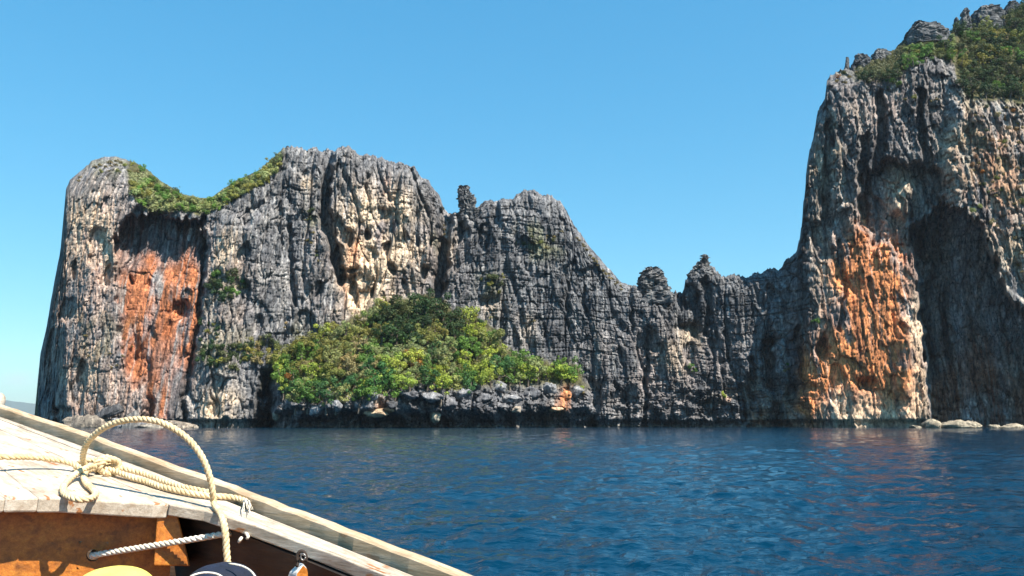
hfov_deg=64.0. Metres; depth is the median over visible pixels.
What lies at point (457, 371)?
tree
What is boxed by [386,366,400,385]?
tree
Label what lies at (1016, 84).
tree
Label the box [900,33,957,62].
undergrowth
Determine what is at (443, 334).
tree
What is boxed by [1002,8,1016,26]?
tree
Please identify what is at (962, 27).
tree
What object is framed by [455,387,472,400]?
boulder
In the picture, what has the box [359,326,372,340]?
tree
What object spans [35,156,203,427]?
headland cliff
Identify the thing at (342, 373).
tree
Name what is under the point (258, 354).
shrub
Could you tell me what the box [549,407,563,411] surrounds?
boulder
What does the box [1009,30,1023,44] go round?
tree
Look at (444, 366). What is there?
tree
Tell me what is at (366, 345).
tree
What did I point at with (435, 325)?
tree
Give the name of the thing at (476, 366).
tree
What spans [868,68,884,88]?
tree
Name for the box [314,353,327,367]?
tree
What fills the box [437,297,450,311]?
tree
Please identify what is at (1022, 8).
tree
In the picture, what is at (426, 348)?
undergrowth
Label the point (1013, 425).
boulder
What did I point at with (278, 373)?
tree
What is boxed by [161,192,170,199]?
shrub
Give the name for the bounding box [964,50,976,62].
tree
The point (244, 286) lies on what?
shrub
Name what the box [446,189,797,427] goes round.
ridge cliff
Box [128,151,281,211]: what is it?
undergrowth
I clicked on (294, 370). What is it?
tree
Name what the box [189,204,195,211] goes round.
shrub
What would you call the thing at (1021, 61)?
tree
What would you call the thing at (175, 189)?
tree
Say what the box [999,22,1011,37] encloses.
tree
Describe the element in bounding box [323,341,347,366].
tree
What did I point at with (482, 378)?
tree
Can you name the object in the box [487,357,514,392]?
tree
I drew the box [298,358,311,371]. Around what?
tree
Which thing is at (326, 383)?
tree
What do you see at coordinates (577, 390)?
boulder
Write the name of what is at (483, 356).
tree
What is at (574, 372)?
tree
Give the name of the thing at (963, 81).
tree
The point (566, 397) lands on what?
boulder
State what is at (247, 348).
shrub
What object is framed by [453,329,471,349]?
tree
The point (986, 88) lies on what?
tree
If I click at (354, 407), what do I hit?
boulder
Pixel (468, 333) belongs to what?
tree
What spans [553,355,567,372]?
tree
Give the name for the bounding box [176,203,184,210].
tree
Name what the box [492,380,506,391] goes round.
boulder
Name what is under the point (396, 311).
tree
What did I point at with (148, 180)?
shrub
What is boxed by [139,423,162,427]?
boulder
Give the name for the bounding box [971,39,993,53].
tree
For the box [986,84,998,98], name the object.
tree
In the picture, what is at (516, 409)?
boulder
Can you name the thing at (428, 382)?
tree
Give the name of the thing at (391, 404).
boulder
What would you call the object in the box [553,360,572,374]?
tree
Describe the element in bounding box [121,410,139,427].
boulder
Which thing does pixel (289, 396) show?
tree
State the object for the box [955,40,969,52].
tree
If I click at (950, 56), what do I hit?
tree
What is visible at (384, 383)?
tree
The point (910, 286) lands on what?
tower cliff
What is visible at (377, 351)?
tree
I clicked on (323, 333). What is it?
tree
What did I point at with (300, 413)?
boulder
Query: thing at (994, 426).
boulder
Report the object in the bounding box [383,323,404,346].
tree
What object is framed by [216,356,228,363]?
shrub
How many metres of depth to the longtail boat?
1.81 m
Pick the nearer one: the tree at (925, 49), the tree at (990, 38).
the tree at (925, 49)
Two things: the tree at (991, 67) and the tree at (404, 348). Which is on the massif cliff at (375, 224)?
the tree at (404, 348)
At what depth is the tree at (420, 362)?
289.86 m
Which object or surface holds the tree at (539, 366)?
on the ridge cliff at (733, 338)
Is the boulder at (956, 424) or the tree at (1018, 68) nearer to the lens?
the boulder at (956, 424)
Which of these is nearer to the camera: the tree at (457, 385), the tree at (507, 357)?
the tree at (457, 385)
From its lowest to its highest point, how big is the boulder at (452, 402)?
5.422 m
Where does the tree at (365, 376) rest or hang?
on the massif cliff at (375, 224)
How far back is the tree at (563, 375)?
322.93 m
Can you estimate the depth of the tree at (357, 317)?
311.09 m
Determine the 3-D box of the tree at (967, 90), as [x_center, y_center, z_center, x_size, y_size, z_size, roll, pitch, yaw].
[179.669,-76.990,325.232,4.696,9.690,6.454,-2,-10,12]
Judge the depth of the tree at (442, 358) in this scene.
297.85 m
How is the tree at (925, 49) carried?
on the tower cliff at (910, 286)
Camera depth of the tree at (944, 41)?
341.63 m
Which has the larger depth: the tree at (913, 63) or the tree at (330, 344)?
the tree at (913, 63)
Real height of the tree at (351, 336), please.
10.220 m
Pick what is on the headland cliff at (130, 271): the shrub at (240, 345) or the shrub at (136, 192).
the shrub at (136, 192)
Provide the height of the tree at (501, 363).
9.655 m
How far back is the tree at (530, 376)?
317.52 m
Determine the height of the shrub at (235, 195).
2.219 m
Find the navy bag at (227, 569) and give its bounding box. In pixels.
[190,562,256,575]
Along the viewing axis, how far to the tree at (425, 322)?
308.16 m
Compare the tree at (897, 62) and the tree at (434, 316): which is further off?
the tree at (897, 62)
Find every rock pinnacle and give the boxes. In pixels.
[456,185,478,223]
[636,266,674,304]
[686,254,712,278]
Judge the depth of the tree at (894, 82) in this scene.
332.68 m
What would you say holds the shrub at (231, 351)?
on the massif cliff at (375, 224)
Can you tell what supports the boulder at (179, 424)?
in the sea
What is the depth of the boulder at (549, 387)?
317.17 m
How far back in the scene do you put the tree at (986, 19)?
360.45 m
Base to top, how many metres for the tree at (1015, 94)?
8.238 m
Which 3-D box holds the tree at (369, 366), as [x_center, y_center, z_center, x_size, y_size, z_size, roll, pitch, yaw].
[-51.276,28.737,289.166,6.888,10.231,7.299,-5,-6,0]
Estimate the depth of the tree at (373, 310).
311.98 m
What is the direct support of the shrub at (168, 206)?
on the headland cliff at (130, 271)
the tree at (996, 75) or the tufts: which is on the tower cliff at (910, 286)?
the tree at (996, 75)
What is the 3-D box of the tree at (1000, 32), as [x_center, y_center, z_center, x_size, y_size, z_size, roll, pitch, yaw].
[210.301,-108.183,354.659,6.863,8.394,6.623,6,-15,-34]
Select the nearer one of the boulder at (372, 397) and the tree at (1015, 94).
the boulder at (372, 397)
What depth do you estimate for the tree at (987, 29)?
356.29 m
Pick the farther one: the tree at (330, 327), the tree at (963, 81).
the tree at (963, 81)
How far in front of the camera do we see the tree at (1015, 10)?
369.00 m
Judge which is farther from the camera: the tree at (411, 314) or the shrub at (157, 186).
the shrub at (157, 186)
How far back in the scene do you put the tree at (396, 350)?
290.29 m
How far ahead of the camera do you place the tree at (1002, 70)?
335.56 m
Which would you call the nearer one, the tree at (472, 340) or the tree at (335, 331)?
the tree at (335, 331)
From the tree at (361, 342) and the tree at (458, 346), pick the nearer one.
the tree at (361, 342)
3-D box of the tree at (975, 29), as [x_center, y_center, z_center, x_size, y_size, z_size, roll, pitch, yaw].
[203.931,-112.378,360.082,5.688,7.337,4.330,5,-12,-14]
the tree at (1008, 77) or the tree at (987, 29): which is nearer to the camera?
the tree at (1008, 77)
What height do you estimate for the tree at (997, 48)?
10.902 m
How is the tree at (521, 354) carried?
on the ridge cliff at (733, 338)
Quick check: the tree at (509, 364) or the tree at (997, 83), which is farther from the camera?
the tree at (997, 83)
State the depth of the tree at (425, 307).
314.73 m
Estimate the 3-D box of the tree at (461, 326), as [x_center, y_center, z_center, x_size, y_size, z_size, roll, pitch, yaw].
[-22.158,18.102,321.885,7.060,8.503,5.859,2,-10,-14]
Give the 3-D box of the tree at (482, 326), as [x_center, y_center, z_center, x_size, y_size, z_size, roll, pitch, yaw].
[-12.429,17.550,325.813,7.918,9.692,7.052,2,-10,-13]
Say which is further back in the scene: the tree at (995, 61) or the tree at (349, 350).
the tree at (995, 61)
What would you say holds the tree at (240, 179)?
on the massif cliff at (375, 224)
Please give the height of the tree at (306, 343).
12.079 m
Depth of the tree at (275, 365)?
295.68 m
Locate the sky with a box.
[0,0,1022,403]
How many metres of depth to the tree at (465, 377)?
300.23 m
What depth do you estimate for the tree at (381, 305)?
312.23 m
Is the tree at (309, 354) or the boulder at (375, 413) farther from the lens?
the tree at (309, 354)
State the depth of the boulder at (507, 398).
307.03 m
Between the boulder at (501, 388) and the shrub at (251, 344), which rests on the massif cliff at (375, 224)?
the shrub at (251, 344)
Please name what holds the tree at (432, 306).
on the massif cliff at (375, 224)
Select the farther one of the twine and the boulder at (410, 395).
the boulder at (410, 395)
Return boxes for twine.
[238,532,249,542]
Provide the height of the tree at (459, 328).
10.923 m
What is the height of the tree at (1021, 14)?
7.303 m
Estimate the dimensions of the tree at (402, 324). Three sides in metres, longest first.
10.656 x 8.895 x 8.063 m
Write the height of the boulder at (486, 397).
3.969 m
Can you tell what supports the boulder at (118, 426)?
in the sea
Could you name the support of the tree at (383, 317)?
on the massif cliff at (375, 224)
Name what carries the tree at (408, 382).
on the massif cliff at (375, 224)
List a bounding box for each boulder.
[61,414,111,427]
[96,403,123,418]
[111,418,121,427]
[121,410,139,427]
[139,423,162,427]
[163,420,194,427]
[272,412,279,420]
[294,408,306,418]
[309,405,323,416]
[330,400,342,411]
[351,400,362,410]
[363,409,388,417]
[368,390,377,400]
[379,408,393,412]
[386,401,396,408]
[402,391,418,399]
[422,392,443,402]
[430,412,440,422]
[442,397,457,409]
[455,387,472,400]
[481,393,492,401]
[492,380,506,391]
[502,394,521,403]
[512,406,520,412]
[522,386,540,397]
[543,382,556,393]
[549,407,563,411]
[563,390,571,400]
[571,386,583,396]
[909,425,921,427]
[921,419,941,427]
[941,420,976,427]
[965,420,982,427]
[988,425,1000,427]
[1001,423,1023,427]
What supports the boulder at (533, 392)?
on the ridge cliff at (733, 338)
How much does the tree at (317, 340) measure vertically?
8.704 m
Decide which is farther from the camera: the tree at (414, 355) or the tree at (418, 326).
the tree at (418, 326)
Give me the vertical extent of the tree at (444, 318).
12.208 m
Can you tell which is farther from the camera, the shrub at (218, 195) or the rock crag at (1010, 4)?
the rock crag at (1010, 4)
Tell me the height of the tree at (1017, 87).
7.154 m
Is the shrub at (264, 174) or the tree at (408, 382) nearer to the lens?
the tree at (408, 382)
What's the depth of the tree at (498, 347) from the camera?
321.30 m
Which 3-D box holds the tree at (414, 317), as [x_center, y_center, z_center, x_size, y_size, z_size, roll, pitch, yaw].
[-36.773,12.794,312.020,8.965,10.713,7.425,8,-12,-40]
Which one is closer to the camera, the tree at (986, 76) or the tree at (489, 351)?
the tree at (489, 351)
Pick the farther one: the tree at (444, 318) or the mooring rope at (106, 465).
the tree at (444, 318)
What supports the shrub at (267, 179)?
on the massif cliff at (375, 224)
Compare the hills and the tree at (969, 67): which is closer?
the tree at (969, 67)
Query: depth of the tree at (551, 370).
322.60 m
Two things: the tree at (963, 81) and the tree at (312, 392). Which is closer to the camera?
the tree at (312, 392)
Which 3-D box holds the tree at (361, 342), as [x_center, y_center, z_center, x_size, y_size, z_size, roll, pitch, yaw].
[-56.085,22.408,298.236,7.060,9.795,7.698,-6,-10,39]
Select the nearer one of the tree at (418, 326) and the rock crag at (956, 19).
the tree at (418, 326)
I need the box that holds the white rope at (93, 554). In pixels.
[89,530,231,558]
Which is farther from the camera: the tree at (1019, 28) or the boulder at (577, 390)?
the tree at (1019, 28)
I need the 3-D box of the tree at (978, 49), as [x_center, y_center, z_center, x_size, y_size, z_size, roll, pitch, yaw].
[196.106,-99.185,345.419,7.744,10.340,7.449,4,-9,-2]
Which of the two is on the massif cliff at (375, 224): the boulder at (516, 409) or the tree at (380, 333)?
the tree at (380, 333)
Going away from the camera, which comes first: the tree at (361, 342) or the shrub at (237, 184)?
the tree at (361, 342)
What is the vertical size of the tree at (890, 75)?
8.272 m
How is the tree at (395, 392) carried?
on the massif cliff at (375, 224)
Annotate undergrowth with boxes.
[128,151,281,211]
[280,299,578,401]
[855,42,905,80]
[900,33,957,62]
[956,7,1023,96]
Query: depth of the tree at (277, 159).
329.30 m
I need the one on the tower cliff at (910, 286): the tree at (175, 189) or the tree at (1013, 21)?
the tree at (1013, 21)
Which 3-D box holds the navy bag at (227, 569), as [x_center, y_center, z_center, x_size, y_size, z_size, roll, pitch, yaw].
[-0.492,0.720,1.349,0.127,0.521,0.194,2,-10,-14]
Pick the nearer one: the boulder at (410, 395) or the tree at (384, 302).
the boulder at (410, 395)
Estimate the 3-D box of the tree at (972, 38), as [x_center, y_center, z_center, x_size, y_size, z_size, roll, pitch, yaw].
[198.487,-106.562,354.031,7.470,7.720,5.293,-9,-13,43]
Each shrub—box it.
[128,180,137,186]
[129,188,140,194]
[141,177,151,183]
[144,188,152,196]
[154,183,162,191]
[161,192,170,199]
[164,203,171,209]
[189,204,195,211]
[195,351,206,361]
[203,283,213,288]
[206,343,214,351]
[206,358,218,366]
[210,286,219,293]
[211,269,220,276]
[214,193,222,200]
[214,281,222,287]
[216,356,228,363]
[217,291,226,301]
[218,343,229,349]
[218,349,227,355]
[225,268,237,275]
[226,274,235,283]
[227,188,236,193]
[227,362,239,371]
[228,350,238,355]
[230,288,240,294]
[230,342,238,349]
[231,193,239,198]
[234,181,241,187]
[237,280,248,289]
[237,341,245,350]
[241,351,252,359]
[243,177,249,183]
[243,346,256,354]
[247,340,254,348]
[250,355,262,364]
[251,351,263,357]
[256,180,264,185]
[259,170,268,178]
[262,176,269,182]
[262,333,271,338]
[265,353,271,363]
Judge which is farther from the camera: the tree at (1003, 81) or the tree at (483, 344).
the tree at (1003, 81)
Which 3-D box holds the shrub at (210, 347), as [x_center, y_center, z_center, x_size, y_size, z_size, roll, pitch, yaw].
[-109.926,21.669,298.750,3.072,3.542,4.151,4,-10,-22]
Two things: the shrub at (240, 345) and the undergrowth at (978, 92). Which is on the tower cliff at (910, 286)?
the undergrowth at (978, 92)
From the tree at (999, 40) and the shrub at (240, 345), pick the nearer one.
the shrub at (240, 345)
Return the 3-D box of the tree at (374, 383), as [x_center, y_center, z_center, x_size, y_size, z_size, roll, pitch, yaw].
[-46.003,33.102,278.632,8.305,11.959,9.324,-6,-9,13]
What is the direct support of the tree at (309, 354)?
on the massif cliff at (375, 224)
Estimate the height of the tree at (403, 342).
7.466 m
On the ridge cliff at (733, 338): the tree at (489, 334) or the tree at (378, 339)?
the tree at (489, 334)
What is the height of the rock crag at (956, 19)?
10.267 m
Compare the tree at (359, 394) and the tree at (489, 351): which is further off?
the tree at (489, 351)
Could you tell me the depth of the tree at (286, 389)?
282.57 m
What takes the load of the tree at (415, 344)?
on the massif cliff at (375, 224)
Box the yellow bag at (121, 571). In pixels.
[83,566,151,575]
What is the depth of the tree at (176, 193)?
323.05 m
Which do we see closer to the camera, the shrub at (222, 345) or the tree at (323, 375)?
the tree at (323, 375)
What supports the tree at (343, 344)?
on the massif cliff at (375, 224)
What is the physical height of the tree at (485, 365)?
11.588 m
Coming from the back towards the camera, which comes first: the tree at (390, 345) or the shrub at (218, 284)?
the shrub at (218, 284)
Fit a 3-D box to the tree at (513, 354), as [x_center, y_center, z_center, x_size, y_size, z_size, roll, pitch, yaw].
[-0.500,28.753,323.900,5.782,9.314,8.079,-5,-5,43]
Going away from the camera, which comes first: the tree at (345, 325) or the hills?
the tree at (345, 325)
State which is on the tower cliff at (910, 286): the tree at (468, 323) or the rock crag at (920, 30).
the rock crag at (920, 30)
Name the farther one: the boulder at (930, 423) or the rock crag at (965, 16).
the rock crag at (965, 16)
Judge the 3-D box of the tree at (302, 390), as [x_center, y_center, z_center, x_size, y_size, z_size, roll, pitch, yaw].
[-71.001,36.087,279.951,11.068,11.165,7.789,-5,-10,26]
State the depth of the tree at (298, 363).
293.80 m
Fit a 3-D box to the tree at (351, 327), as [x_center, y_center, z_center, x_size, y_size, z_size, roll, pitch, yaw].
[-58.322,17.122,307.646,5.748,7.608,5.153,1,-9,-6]
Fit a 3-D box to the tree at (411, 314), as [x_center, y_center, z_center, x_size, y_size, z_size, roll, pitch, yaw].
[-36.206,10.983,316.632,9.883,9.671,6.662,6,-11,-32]
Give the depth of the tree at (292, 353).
301.56 m
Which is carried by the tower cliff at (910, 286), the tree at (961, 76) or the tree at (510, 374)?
the tree at (961, 76)
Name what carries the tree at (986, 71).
on the tower cliff at (910, 286)
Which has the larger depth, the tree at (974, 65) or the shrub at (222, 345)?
the tree at (974, 65)
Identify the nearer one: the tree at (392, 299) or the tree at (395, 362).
the tree at (395, 362)
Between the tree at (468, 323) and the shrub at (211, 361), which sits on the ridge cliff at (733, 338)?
the tree at (468, 323)
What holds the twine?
attached to the longtail boat
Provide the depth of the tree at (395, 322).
301.49 m
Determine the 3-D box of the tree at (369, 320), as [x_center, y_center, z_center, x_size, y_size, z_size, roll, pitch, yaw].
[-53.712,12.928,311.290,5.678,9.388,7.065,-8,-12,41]
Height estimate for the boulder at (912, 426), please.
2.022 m
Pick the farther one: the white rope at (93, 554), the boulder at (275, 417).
the boulder at (275, 417)
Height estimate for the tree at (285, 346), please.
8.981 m
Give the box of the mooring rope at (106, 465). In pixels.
[0,415,252,561]
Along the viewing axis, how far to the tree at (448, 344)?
306.79 m
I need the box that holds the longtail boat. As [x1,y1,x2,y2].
[0,393,471,575]
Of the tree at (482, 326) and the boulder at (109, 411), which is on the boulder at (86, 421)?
the boulder at (109, 411)
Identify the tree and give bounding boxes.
[138,164,145,172]
[146,196,154,212]
[169,186,181,193]
[172,191,182,197]
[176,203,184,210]
[227,179,235,186]
[237,174,247,184]
[269,347,290,363]
[270,363,291,386]
[271,152,282,162]
[272,358,286,373]
[272,362,290,379]
[273,343,289,358]
[276,376,292,399]
[278,353,295,366]
[281,340,298,355]
[281,365,304,385]
[281,379,296,400]
[284,373,293,386]
[285,381,305,414]
[286,359,304,371]
[288,377,320,409]
[289,334,314,357]
[290,341,317,365]
[296,388,314,413]
[297,376,312,384]
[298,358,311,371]
[299,362,318,380]
[304,331,327,346]
[306,346,319,362]
[307,378,330,402]
[307,384,320,399]
[309,339,322,352]
[311,370,330,397]
[313,323,332,339]
[314,340,332,363]
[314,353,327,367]
[315,363,329,377]
[315,381,338,414]
[318,324,344,345]
[319,360,344,390]
[320,339,340,356]
[321,351,341,369]
[321,373,338,388]
[321,383,351,414]
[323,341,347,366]
[324,321,338,335]
[329,375,355,403]
[333,339,351,354]
[334,368,356,384]
[335,321,355,338]
[338,352,358,370]
[342,358,363,377]
[343,326,359,341]
[343,342,361,357]
[343,371,363,391]
[348,370,363,386]
[349,324,362,339]
[349,336,367,353]
[350,312,366,327]
[351,379,372,413]
[356,344,376,365]
[357,338,380,355]
[357,354,374,373]
[357,376,371,386]
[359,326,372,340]
[360,298,380,325]
[360,368,372,378]
[361,310,377,327]
[362,376,384,410]
[363,335,377,344]
[363,369,389,402]
[369,345,383,354]
[370,320,395,347]
[371,302,401,322]
[371,315,388,324]
[371,355,381,369]
[372,323,382,342]
[375,296,390,309]
[376,351,403,377]
[376,361,395,377]
[377,303,394,321]
[379,375,389,390]
[381,338,394,351]
[382,374,404,401]
[383,299,402,318]
[383,318,408,345]
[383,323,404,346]
[383,346,402,360]
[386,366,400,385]
[388,295,402,310]
[388,339,413,363]
[388,356,406,373]
[391,318,408,328]
[396,297,422,320]
[396,315,418,334]
[396,365,418,386]
[396,371,417,400]
[397,336,407,348]
[400,348,425,370]
[403,349,423,368]
[404,323,422,346]
[405,337,425,351]
[406,307,426,325]
[406,322,428,342]
[407,292,430,315]
[409,303,428,322]
[409,361,422,376]
[415,293,438,315]
[415,314,431,335]
[416,346,430,361]
[417,366,440,401]
[418,354,435,374]
[420,328,437,345]
[421,337,441,355]
[421,365,441,383]
[423,346,437,362]
[424,312,437,324]
[425,288,450,317]
[427,345,452,366]
[429,373,452,406]
[431,318,442,331]
[434,314,457,335]
[435,303,451,326]
[435,334,457,353]
[436,326,448,340]
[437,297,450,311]
[437,342,456,356]
[438,357,448,371]
[438,370,453,393]
[441,305,465,324]
[446,307,464,326]
[446,362,457,373]
[447,340,463,352]
[447,372,462,389]
[448,313,465,329]
[448,323,464,338]
[452,349,458,363]
[452,364,470,387]
[452,367,470,383]
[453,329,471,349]
[457,306,479,329]
[457,336,478,353]
[457,358,473,371]
[458,350,472,361]
[461,324,475,335]
[463,378,476,399]
[464,368,478,389]
[465,336,480,353]
[467,363,480,375]
[471,321,487,337]
[471,344,483,359]
[474,371,489,389]
[475,354,495,369]
[477,328,507,354]
[478,358,494,382]
[479,336,488,349]
[480,329,498,343]
[481,345,495,356]
[483,367,503,388]
[487,354,505,368]
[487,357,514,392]
[492,341,507,356]
[500,368,517,390]
[501,349,516,367]
[503,354,509,372]
[505,358,523,380]
[513,348,534,365]
[513,372,527,389]
[518,362,538,386]
[528,356,547,385]
[538,360,553,380]
[550,363,577,391]
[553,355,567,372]
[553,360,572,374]
[566,356,583,385]
[859,67,873,88]
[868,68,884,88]
[879,69,898,86]
[885,78,901,92]
[886,60,902,80]
[894,55,905,70]
[902,51,924,68]
[910,42,933,62]
[936,34,954,49]
[943,48,956,64]
[950,19,973,35]
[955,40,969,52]
[955,77,967,89]
[957,53,971,66]
[957,83,970,100]
[958,27,970,39]
[958,48,966,61]
[958,71,968,81]
[960,34,969,46]
[962,66,981,82]
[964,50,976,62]
[965,60,974,71]
[966,30,980,42]
[968,41,988,60]
[968,77,980,91]
[970,58,981,67]
[971,23,982,32]
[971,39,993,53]
[971,67,992,81]
[974,22,995,38]
[975,15,992,31]
[977,52,993,64]
[978,73,996,83]
[978,79,990,90]
[979,44,1002,65]
[979,82,994,98]
[981,32,995,43]
[984,63,1000,75]
[986,43,1000,56]
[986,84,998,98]
[988,23,1001,34]
[988,34,1005,46]
[988,58,1003,70]
[991,29,1006,41]
[991,71,1002,81]
[992,45,1007,56]
[992,81,1004,86]
[996,49,1016,65]
[996,65,1007,77]
[996,86,1009,98]
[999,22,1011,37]
[999,79,1010,85]
[1000,35,1017,49]
[1001,46,1012,56]
[1001,58,1016,73]
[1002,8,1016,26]
[1002,84,1023,98]
[1003,74,1018,84]
[1005,78,1023,89]
[1007,5,1018,15]
[1007,18,1023,28]
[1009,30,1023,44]
[1010,65,1023,78]
[1013,85,1023,100]
[1014,44,1023,53]
[1014,47,1023,60]
[1014,53,1023,67]
[1015,10,1023,20]
[1015,23,1023,37]
[1018,0,1023,11]
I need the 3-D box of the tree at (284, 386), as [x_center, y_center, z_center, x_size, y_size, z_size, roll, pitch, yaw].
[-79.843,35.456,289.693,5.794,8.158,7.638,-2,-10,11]
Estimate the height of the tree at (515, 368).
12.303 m
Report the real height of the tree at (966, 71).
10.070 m
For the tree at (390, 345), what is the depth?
297.54 m
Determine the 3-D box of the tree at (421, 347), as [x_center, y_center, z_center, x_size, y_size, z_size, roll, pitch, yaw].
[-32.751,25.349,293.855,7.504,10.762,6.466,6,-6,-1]
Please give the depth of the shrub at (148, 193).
322.11 m
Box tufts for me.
[77,70,1023,394]
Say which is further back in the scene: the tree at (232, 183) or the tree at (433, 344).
the tree at (232, 183)
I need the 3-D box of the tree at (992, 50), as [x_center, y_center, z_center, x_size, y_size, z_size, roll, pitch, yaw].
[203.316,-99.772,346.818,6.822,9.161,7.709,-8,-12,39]
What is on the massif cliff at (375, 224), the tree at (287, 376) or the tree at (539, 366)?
the tree at (287, 376)
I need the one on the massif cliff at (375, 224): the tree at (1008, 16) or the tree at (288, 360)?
the tree at (288, 360)
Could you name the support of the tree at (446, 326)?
on the ridge cliff at (733, 338)
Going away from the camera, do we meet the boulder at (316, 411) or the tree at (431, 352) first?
the boulder at (316, 411)
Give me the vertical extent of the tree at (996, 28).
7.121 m
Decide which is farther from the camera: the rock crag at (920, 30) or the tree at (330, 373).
the rock crag at (920, 30)
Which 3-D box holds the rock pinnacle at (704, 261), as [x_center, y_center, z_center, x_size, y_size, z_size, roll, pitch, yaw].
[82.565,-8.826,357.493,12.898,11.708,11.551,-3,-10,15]
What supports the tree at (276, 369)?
on the massif cliff at (375, 224)
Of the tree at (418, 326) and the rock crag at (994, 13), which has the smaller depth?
the tree at (418, 326)
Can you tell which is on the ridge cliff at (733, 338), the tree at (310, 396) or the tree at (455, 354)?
the tree at (455, 354)
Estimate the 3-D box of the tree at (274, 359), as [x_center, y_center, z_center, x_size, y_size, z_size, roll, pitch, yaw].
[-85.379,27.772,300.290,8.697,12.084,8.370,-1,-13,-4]
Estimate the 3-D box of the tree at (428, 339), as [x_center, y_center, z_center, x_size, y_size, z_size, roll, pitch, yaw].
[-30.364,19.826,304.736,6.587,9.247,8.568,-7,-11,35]
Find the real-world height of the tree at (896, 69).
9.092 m
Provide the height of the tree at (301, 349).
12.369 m
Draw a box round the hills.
[5,400,34,414]
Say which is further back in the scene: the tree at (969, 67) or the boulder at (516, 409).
the tree at (969, 67)
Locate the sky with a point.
(669, 134)
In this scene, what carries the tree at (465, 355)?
on the ridge cliff at (733, 338)
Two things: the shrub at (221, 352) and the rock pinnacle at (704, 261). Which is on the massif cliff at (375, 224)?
the shrub at (221, 352)
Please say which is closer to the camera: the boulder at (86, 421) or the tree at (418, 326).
the boulder at (86, 421)
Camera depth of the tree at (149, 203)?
318.52 m
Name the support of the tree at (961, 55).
on the tower cliff at (910, 286)
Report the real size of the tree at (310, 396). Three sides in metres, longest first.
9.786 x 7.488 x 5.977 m
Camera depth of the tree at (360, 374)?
285.68 m
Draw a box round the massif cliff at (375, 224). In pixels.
[204,145,445,427]
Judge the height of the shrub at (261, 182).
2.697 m
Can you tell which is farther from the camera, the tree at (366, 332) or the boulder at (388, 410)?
the tree at (366, 332)
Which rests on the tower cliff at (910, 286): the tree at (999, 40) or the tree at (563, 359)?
the tree at (999, 40)
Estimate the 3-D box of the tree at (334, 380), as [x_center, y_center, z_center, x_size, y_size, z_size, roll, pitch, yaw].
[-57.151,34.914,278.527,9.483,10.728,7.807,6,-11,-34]
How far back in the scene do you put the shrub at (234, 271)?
307.81 m
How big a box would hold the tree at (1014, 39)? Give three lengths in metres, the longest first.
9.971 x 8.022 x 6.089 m
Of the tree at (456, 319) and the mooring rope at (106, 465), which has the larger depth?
the tree at (456, 319)
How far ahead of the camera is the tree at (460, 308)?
325.69 m
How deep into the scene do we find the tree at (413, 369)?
282.94 m
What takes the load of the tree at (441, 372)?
on the massif cliff at (375, 224)
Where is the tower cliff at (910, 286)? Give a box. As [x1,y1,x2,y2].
[798,3,1023,427]
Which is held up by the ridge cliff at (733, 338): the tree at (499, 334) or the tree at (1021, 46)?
the tree at (499, 334)
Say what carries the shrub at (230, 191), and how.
on the massif cliff at (375, 224)
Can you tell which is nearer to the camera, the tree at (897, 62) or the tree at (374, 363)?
the tree at (374, 363)
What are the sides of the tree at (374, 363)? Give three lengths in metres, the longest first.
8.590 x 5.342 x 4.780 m
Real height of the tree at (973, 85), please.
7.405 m
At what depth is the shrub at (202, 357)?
297.95 m
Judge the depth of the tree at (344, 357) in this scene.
290.31 m
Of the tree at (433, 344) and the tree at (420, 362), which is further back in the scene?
the tree at (433, 344)
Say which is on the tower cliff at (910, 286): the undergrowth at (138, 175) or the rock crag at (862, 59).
the rock crag at (862, 59)
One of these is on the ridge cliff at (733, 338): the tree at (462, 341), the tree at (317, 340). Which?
the tree at (462, 341)
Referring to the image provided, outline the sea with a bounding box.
[75,427,1023,575]
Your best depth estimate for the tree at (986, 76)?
331.73 m
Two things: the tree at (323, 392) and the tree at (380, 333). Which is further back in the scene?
the tree at (380, 333)
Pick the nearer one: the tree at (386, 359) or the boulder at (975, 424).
the boulder at (975, 424)
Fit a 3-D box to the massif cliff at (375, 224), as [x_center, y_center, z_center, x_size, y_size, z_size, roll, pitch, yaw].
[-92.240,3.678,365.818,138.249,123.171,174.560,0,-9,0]
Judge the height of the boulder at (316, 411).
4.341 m
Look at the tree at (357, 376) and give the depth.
284.89 m
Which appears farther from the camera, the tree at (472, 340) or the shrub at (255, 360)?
the tree at (472, 340)
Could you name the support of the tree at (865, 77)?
on the tower cliff at (910, 286)
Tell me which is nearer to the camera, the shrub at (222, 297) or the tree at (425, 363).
the tree at (425, 363)
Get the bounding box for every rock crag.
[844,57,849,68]
[850,53,870,70]
[871,48,891,60]
[904,20,951,44]
[950,17,964,32]
[959,7,971,29]
[971,4,1005,28]
[1004,0,1020,14]
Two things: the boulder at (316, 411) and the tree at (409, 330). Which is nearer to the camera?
the boulder at (316, 411)
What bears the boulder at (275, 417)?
on the massif cliff at (375, 224)
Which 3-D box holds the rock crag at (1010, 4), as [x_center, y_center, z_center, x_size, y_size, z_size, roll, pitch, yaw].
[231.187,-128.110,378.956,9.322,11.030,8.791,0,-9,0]
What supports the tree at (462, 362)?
on the ridge cliff at (733, 338)
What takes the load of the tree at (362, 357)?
on the massif cliff at (375, 224)
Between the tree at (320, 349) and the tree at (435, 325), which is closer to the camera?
the tree at (320, 349)
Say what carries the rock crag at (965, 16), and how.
on the tower cliff at (910, 286)
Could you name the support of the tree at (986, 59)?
on the tower cliff at (910, 286)
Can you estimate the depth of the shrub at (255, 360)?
299.88 m
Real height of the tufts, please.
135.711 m
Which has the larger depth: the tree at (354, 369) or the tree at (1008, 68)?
the tree at (1008, 68)
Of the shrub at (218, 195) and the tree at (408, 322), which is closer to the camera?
the tree at (408, 322)
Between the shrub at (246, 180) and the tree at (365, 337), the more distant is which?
the shrub at (246, 180)

